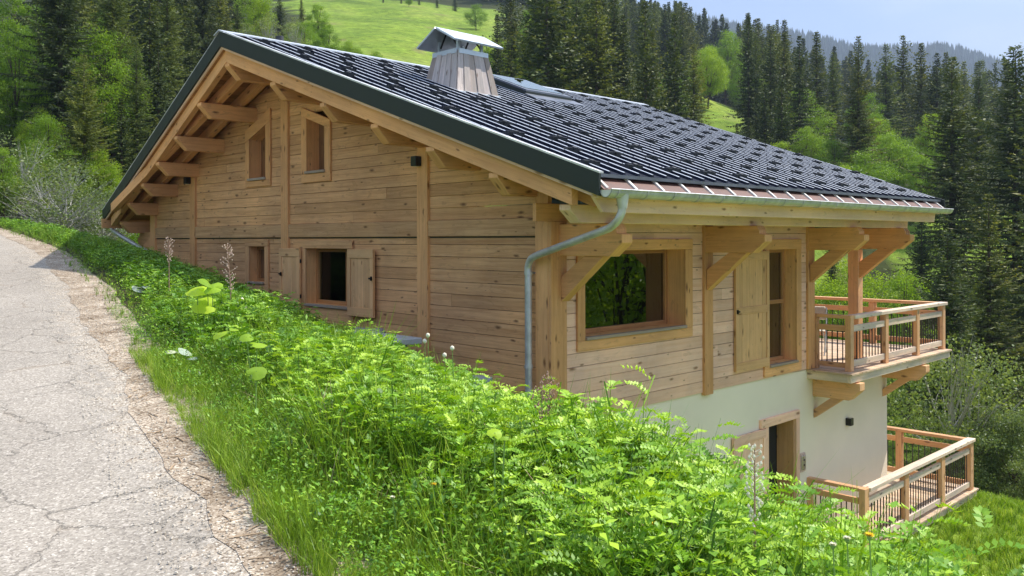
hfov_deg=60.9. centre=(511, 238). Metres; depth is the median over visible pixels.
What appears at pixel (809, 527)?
leafy shoot
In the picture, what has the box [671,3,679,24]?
spruce
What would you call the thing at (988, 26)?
sky
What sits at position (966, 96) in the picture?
spruce
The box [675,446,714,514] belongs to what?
leafy shoot
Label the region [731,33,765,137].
spruce
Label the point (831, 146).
leafy tree
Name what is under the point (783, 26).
spruce
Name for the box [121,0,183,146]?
spruce
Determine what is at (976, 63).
spruce
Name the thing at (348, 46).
leafy tree
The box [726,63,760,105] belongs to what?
leafy tree
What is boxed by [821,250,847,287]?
spruce
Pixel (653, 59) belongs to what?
spruce
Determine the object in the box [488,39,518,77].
leafy tree
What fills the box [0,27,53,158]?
leafy tree
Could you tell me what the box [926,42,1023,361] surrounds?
spruce
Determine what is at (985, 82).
spruce
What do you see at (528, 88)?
roof window
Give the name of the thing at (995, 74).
spruce
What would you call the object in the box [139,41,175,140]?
spruce
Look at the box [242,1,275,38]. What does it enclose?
spruce
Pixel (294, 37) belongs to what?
leafy tree
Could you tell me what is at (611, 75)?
spruce
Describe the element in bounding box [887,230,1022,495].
spruce
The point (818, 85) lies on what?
spruce
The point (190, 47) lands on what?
spruce
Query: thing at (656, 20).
spruce
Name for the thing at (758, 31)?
spruce
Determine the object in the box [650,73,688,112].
leafy tree
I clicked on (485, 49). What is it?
leafy tree
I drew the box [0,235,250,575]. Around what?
road
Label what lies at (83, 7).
spruce
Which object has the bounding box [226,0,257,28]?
spruce
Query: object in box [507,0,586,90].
spruce
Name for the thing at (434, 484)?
dandelion
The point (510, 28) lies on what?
spruce
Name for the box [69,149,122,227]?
leafy tree
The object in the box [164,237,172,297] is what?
seed stalk
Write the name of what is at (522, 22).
leafy tree
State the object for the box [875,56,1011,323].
spruce
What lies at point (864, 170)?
leafy tree
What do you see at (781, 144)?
leafy tree
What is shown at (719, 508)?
vetch plants
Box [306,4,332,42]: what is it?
leafy tree
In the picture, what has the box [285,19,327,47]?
leafy tree
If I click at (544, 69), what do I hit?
spruce
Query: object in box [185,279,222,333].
butterbur
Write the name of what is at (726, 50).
leafy tree
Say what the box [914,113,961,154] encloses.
leafy tree
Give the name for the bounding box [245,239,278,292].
window
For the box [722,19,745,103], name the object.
spruce
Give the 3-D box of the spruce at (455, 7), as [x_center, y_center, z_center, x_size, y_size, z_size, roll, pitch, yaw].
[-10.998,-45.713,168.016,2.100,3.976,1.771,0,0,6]
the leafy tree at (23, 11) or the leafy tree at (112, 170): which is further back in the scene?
the leafy tree at (23, 11)
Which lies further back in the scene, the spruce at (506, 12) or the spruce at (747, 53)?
the spruce at (747, 53)
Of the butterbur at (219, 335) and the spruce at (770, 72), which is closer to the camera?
the butterbur at (219, 335)
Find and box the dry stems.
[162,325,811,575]
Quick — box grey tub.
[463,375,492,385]
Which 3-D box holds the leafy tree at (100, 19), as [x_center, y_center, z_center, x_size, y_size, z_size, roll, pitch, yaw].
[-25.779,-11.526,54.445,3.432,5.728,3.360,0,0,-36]
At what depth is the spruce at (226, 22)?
53.97 m
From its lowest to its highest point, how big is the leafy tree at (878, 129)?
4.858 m
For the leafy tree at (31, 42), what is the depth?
41.05 m
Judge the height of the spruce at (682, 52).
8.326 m
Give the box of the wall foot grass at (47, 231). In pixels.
[25,224,351,333]
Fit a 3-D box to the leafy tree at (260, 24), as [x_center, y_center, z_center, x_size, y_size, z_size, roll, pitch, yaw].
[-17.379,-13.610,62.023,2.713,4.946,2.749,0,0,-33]
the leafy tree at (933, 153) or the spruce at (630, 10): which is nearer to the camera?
the leafy tree at (933, 153)
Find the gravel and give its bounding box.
[11,252,385,575]
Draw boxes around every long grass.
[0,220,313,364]
[125,331,873,575]
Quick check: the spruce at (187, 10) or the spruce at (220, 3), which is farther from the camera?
the spruce at (220, 3)
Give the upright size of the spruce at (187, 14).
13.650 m
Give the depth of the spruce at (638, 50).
83.84 m
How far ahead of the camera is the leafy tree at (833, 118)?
81.62 m
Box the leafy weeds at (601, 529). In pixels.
[160,332,929,575]
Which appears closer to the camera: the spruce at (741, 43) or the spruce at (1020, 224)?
the spruce at (1020, 224)
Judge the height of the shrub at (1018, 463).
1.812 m
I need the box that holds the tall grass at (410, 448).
[138,274,1012,575]
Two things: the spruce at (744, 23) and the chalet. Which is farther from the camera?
the spruce at (744, 23)
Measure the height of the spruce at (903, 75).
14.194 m
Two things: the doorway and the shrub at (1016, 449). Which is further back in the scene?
the shrub at (1016, 449)
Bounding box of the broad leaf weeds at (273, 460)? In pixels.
[126,314,445,574]
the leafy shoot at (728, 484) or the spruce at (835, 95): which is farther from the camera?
the spruce at (835, 95)
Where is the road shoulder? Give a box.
[0,228,389,575]
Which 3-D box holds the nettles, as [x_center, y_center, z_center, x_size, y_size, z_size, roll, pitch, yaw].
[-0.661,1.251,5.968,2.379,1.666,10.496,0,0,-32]
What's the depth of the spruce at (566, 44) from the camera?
52.12 m
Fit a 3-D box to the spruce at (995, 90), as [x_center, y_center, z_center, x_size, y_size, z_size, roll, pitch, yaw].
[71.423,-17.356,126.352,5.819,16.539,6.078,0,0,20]
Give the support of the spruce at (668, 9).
on the ground at (396, 30)
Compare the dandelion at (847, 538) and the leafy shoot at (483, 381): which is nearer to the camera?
the dandelion at (847, 538)
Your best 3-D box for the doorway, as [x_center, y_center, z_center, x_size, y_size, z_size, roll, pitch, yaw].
[4.081,3.822,13.746,1.200,2.130,0.390,0,0,-44]
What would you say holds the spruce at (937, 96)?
on the ground at (396, 30)
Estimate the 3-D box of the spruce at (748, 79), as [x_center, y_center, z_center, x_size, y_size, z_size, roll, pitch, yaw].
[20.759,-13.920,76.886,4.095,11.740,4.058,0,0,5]
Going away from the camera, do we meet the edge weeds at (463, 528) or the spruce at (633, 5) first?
the edge weeds at (463, 528)
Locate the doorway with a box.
[759,409,799,516]
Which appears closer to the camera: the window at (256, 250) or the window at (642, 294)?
the window at (642, 294)
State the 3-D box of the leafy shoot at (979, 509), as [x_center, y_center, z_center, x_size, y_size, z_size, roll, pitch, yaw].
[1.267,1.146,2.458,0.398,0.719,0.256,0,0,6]
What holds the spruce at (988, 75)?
on the ground at (396, 30)
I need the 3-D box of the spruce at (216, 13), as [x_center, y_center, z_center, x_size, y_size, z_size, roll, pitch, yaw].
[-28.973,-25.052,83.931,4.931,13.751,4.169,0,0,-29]
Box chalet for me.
[101,27,978,546]
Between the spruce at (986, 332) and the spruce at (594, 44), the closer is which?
the spruce at (986, 332)
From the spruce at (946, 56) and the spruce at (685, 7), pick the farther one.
the spruce at (685, 7)
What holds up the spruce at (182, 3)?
on the ground at (396, 30)
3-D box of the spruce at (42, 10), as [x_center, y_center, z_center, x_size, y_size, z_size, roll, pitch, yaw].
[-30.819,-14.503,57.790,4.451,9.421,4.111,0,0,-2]
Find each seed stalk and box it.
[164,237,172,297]
[220,243,236,299]
[531,382,550,432]
[538,370,560,424]
[744,443,764,574]
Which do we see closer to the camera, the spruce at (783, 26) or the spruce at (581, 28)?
the spruce at (581, 28)
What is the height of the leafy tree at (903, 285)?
6.914 m
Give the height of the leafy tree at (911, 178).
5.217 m
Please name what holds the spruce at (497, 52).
on the ground at (396, 30)
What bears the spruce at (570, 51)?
on the ground at (396, 30)
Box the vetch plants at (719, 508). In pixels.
[224,318,1023,575]
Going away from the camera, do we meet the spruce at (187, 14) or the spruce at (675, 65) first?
the spruce at (675, 65)
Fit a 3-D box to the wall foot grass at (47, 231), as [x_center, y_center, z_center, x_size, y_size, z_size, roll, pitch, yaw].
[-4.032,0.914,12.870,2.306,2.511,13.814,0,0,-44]
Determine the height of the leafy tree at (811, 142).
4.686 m
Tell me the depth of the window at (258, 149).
14.98 m
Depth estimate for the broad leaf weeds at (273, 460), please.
4.20 m
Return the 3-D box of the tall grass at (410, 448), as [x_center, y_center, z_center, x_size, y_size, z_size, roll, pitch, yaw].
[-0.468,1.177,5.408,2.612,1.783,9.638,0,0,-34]
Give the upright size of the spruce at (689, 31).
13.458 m
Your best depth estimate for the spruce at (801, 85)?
69.78 m
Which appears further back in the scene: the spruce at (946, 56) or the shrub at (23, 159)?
the spruce at (946, 56)
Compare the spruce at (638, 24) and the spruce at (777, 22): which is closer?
the spruce at (638, 24)
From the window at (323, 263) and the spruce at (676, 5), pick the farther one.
the spruce at (676, 5)
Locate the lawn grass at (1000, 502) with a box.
[881,483,1023,575]
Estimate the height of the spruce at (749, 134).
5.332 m
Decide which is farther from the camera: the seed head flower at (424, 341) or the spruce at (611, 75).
the spruce at (611, 75)
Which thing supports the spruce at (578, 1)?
on the ground at (396, 30)
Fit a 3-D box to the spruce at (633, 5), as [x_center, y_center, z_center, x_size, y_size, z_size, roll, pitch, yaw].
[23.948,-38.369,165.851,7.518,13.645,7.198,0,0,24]
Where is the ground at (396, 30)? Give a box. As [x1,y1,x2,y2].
[0,0,1023,575]
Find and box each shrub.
[0,131,98,221]
[0,156,118,233]
[37,187,137,240]
[905,435,1014,495]
[953,406,1023,499]
[1002,456,1023,501]
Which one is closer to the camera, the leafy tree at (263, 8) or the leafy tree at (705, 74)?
the leafy tree at (263, 8)
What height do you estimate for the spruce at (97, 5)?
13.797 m
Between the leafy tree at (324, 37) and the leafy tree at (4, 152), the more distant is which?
the leafy tree at (324, 37)
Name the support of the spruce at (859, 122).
on the ground at (396, 30)
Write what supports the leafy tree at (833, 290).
on the ground at (396, 30)
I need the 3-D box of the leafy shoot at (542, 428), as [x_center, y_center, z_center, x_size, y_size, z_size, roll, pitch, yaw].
[0.290,1.140,4.133,0.250,0.538,0.322,0,0,20]
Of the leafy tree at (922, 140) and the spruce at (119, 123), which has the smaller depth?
the spruce at (119, 123)
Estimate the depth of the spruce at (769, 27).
164.88 m
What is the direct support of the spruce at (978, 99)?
on the ground at (396, 30)
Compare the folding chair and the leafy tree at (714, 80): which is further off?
the leafy tree at (714, 80)
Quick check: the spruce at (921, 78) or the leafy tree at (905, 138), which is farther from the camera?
the spruce at (921, 78)
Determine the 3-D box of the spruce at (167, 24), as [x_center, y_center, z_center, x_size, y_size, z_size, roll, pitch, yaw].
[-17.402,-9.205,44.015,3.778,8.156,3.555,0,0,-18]
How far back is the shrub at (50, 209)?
21.77 m
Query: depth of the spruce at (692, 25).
133.74 m
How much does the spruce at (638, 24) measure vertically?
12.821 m
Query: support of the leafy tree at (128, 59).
on the ground at (396, 30)
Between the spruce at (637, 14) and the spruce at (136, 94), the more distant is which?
the spruce at (637, 14)
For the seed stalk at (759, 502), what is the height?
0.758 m
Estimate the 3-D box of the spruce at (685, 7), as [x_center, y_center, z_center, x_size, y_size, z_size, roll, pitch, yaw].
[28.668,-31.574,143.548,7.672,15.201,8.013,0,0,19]
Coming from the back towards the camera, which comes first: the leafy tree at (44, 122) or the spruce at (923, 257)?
the spruce at (923, 257)
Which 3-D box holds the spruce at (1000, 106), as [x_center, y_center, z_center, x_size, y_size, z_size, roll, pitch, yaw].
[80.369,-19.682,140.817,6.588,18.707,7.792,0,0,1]
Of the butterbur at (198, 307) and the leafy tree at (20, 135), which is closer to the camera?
the butterbur at (198, 307)
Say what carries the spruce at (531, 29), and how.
on the ground at (396, 30)
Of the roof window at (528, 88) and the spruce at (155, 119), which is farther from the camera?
the spruce at (155, 119)
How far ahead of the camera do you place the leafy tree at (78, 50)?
47.49 m
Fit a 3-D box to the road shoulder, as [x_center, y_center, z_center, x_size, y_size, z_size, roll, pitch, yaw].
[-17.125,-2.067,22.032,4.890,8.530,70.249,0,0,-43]
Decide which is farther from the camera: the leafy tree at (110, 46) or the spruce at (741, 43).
the spruce at (741, 43)
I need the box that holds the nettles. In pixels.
[156,276,978,575]
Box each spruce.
[0,0,132,179]
[10,1,36,21]
[18,0,50,84]
[20,0,103,42]
[25,130,53,210]
[43,54,124,231]
[48,0,105,68]
[64,15,107,140]
[75,0,152,162]
[91,0,143,85]
[91,1,148,71]
[95,99,139,194]
[99,40,162,190]
[104,0,206,98]
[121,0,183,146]
[133,0,193,121]
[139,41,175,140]
[146,0,200,46]
[146,117,158,141]
[164,0,198,82]
[174,0,226,83]
[174,15,203,95]
[194,0,235,42]
[201,0,239,43]
[216,0,243,29]
[220,14,231,31]
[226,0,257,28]
[231,5,245,32]
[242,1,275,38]
[270,0,292,37]
[294,0,307,41]
[452,0,458,10]
[482,0,526,71]
[487,15,509,74]
[490,2,525,78]
[502,0,615,202]
[505,0,558,79]
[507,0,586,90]
[509,0,555,82]
[539,0,594,93]
[558,22,585,90]
[560,0,606,92]
[561,0,591,42]
[569,0,638,102]
[571,3,612,95]
[572,0,621,97]
[576,0,624,99]
[599,0,632,101]
[600,0,641,91]
[602,0,636,97]
[607,15,648,100]
[619,0,636,61]
[619,0,678,112]
[620,0,639,65]
[621,0,635,61]
[629,3,648,65]
[630,0,650,65]
[631,1,636,29]
[632,14,658,101]
[633,30,671,111]
[636,2,658,69]
[647,3,662,67]
[650,2,660,55]
[652,13,705,120]
[654,4,676,77]
[656,1,661,51]
[657,2,674,66]
[657,6,667,72]
[658,42,702,121]
[664,7,699,89]
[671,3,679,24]
[671,8,696,72]
[673,26,695,95]
[677,2,700,53]
[678,43,715,124]
[685,6,704,58]
[721,13,755,103]
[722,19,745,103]
[723,14,766,138]
[731,19,759,102]
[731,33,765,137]
[742,18,769,69]
[742,38,794,143]
[744,118,755,138]
[751,84,777,146]
[756,37,768,82]
[758,25,787,104]
[759,78,807,153]
[766,24,770,44]
[766,32,807,148]
[771,36,832,161]
[775,20,781,42]
[775,33,787,85]
[778,19,815,112]
[793,32,841,159]
[821,52,850,140]
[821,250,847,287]
[823,36,903,178]
[867,44,918,148]
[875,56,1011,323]
[882,35,924,154]
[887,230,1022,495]
[895,194,1023,494]
[895,222,954,361]
[896,43,941,151]
[910,53,973,164]
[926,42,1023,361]
[929,51,975,150]
[941,76,1012,233]
[942,57,969,107]
[953,60,985,162]
[963,128,1023,424]
[966,62,996,154]
[967,60,998,163]
[973,60,992,146]
[985,70,1000,165]
[988,62,1022,158]
[988,63,1000,108]
[992,61,1019,157]
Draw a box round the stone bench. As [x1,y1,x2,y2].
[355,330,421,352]
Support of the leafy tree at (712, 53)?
on the ground at (396, 30)
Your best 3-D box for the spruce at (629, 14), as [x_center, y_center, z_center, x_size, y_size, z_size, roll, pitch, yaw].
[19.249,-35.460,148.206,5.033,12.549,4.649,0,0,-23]
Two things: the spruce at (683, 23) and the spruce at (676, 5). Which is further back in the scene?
the spruce at (676, 5)
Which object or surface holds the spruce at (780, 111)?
on the ground at (396, 30)
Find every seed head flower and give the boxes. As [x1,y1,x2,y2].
[423,339,426,379]
[426,333,429,379]
[442,353,446,394]
[450,346,454,404]
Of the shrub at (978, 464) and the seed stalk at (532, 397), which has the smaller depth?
the seed stalk at (532, 397)
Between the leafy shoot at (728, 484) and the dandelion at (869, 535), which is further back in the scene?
the leafy shoot at (728, 484)
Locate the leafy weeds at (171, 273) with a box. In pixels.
[0,218,498,393]
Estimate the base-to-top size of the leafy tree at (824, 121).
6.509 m
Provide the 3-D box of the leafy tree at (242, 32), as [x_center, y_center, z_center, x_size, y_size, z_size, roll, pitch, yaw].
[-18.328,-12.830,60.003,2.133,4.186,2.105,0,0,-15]
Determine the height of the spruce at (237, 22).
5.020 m
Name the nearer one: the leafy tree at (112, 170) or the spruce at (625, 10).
the leafy tree at (112, 170)
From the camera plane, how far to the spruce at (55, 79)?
33.68 m
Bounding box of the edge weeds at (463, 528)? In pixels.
[106,301,776,575]
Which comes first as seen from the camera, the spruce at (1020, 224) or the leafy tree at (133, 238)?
the leafy tree at (133, 238)
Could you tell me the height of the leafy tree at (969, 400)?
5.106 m
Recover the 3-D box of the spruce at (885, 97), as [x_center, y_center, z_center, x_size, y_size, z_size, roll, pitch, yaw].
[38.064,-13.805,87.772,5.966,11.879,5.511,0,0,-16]
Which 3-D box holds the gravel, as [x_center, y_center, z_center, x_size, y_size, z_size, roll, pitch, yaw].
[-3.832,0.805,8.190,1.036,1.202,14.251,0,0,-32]
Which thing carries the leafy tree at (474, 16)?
on the ground at (396, 30)
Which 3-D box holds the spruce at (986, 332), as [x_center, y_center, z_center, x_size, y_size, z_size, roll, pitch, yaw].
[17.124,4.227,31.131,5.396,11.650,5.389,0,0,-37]
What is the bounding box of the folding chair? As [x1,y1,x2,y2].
[815,306,826,355]
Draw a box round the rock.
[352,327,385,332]
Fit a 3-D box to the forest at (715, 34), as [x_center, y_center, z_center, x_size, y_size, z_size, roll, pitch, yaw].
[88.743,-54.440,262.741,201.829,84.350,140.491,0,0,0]
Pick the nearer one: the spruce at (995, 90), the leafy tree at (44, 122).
the leafy tree at (44, 122)
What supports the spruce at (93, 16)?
on the ground at (396, 30)
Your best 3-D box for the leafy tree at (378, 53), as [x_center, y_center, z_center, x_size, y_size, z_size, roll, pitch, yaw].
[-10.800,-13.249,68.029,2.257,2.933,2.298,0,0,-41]
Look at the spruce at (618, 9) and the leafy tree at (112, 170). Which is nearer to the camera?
the leafy tree at (112, 170)
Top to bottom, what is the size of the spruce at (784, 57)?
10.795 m
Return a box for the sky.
[635,0,1023,69]
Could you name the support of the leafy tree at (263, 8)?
on the ground at (396, 30)
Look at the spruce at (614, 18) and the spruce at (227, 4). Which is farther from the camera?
the spruce at (227, 4)
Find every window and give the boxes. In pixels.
[245,108,279,187]
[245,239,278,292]
[293,241,416,327]
[301,107,342,182]
[487,239,692,354]
[493,74,584,105]
[692,239,801,376]
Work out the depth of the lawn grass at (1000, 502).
15.14 m
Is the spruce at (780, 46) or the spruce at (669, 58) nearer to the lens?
the spruce at (669, 58)
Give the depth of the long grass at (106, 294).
10.15 m
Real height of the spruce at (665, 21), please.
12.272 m
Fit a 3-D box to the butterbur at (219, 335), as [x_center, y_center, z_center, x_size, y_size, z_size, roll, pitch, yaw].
[-2.071,0.835,6.306,0.180,0.373,0.117,0,0,-15]
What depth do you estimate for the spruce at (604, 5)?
63.45 m
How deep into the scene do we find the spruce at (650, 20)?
139.16 m
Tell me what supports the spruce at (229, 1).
on the ground at (396, 30)
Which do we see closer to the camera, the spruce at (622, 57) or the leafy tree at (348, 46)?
the spruce at (622, 57)
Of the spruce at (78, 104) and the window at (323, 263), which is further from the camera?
the spruce at (78, 104)
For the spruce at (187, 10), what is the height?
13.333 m
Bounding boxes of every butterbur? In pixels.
[132,286,149,299]
[166,348,197,364]
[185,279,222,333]
[213,328,237,364]
[239,334,266,393]
[246,367,266,415]
[291,343,310,389]
[487,428,508,538]
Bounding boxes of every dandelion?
[390,495,396,540]
[430,482,436,530]
[830,541,835,575]
[843,535,850,575]
[865,532,873,575]
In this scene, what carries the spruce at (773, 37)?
on the ground at (396, 30)
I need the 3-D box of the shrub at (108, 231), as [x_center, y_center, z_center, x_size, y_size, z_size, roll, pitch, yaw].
[-10.809,-0.231,22.879,3.194,2.365,3.057,0,0,32]
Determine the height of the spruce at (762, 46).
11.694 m
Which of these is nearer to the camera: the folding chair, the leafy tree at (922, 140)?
the folding chair
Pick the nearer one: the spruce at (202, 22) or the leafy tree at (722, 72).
the spruce at (202, 22)
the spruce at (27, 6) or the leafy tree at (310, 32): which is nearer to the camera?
the leafy tree at (310, 32)
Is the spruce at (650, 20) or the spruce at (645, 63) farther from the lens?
the spruce at (650, 20)
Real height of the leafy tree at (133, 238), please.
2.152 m
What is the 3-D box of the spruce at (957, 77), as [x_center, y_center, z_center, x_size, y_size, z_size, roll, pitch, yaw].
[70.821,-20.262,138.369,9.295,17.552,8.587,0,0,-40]
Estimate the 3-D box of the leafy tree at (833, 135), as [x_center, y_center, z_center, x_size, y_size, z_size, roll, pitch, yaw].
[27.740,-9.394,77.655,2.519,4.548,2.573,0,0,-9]
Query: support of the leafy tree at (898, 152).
on the ground at (396, 30)
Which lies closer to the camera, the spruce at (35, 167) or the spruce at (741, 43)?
the spruce at (35, 167)
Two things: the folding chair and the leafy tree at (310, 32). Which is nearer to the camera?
the folding chair
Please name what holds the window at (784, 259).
in the chalet
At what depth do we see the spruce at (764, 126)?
63.89 m
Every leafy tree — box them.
[0,0,49,120]
[0,17,82,120]
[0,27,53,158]
[0,147,24,219]
[7,111,81,213]
[13,107,62,170]
[34,22,155,154]
[54,37,87,75]
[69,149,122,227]
[82,10,126,53]
[103,42,147,118]
[118,233,139,246]
[228,0,278,38]
[236,22,253,34]
[252,12,285,40]
[280,16,309,44]
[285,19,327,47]
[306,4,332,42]
[311,26,344,50]
[339,40,363,54]
[369,50,385,57]
[405,0,412,4]
[463,4,488,29]
[478,46,493,60]
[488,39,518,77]
[515,9,530,46]
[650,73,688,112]
[682,48,725,100]
[688,47,729,108]
[689,45,729,98]
[702,29,746,104]
[706,49,730,99]
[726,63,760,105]
[772,141,794,151]
[774,88,831,152]
[788,126,829,159]
[814,137,865,170]
[815,257,902,343]
[819,109,836,141]
[826,106,837,132]
[839,148,904,182]
[841,92,891,145]
[860,118,898,164]
[863,266,966,422]
[866,131,922,186]
[881,135,932,186]
[887,327,1023,482]
[896,154,945,196]
[913,113,949,167]
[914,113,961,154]
[928,138,945,168]
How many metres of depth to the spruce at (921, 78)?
89.88 m
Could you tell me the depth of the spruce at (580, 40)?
59.84 m
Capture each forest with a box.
[481,0,1018,143]
[652,6,1023,101]
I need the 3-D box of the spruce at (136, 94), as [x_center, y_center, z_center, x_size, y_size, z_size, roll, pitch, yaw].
[-13.382,-3.980,30.981,2.257,6.165,2.399,0,0,41]
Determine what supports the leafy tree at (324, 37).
on the ground at (396, 30)
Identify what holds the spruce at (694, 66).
on the ground at (396, 30)
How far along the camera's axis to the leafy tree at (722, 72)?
104.33 m
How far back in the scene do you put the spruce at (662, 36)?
138.41 m
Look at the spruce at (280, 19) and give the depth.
75.90 m
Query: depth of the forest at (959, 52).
1278.15 m
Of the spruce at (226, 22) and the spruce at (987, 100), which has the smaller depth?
the spruce at (226, 22)
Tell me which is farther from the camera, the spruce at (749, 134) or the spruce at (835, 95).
the spruce at (835, 95)
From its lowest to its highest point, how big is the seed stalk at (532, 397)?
0.649 m
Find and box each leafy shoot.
[463,379,488,408]
[539,424,588,459]
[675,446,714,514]
[684,463,769,524]
[780,483,849,575]
[834,564,858,575]
[928,505,1023,575]
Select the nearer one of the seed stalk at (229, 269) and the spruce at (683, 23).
the seed stalk at (229, 269)
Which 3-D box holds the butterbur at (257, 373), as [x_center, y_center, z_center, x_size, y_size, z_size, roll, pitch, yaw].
[-1.468,0.938,5.009,0.104,0.391,0.106,0,0,-44]
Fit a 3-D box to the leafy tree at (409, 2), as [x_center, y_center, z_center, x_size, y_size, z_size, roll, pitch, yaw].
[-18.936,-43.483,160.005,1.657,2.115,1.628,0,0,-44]
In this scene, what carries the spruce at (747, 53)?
on the ground at (396, 30)
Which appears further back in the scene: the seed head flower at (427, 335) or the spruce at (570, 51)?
the spruce at (570, 51)
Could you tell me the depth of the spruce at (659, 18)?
159.36 m
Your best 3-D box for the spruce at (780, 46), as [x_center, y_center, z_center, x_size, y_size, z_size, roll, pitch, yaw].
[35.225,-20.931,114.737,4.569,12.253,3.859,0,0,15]
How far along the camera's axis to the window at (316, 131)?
13.70 m
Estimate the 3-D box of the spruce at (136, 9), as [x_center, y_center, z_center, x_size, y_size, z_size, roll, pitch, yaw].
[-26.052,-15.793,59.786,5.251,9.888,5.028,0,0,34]
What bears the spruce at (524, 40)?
on the ground at (396, 30)
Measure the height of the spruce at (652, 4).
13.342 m
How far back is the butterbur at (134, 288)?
9.57 m
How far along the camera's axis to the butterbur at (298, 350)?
5.50 m
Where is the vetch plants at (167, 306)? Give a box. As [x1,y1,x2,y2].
[0,217,650,444]
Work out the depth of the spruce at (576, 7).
61.40 m
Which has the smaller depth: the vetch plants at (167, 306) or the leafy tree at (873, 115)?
the vetch plants at (167, 306)
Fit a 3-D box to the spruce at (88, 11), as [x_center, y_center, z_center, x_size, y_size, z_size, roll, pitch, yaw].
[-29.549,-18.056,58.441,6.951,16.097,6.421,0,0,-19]

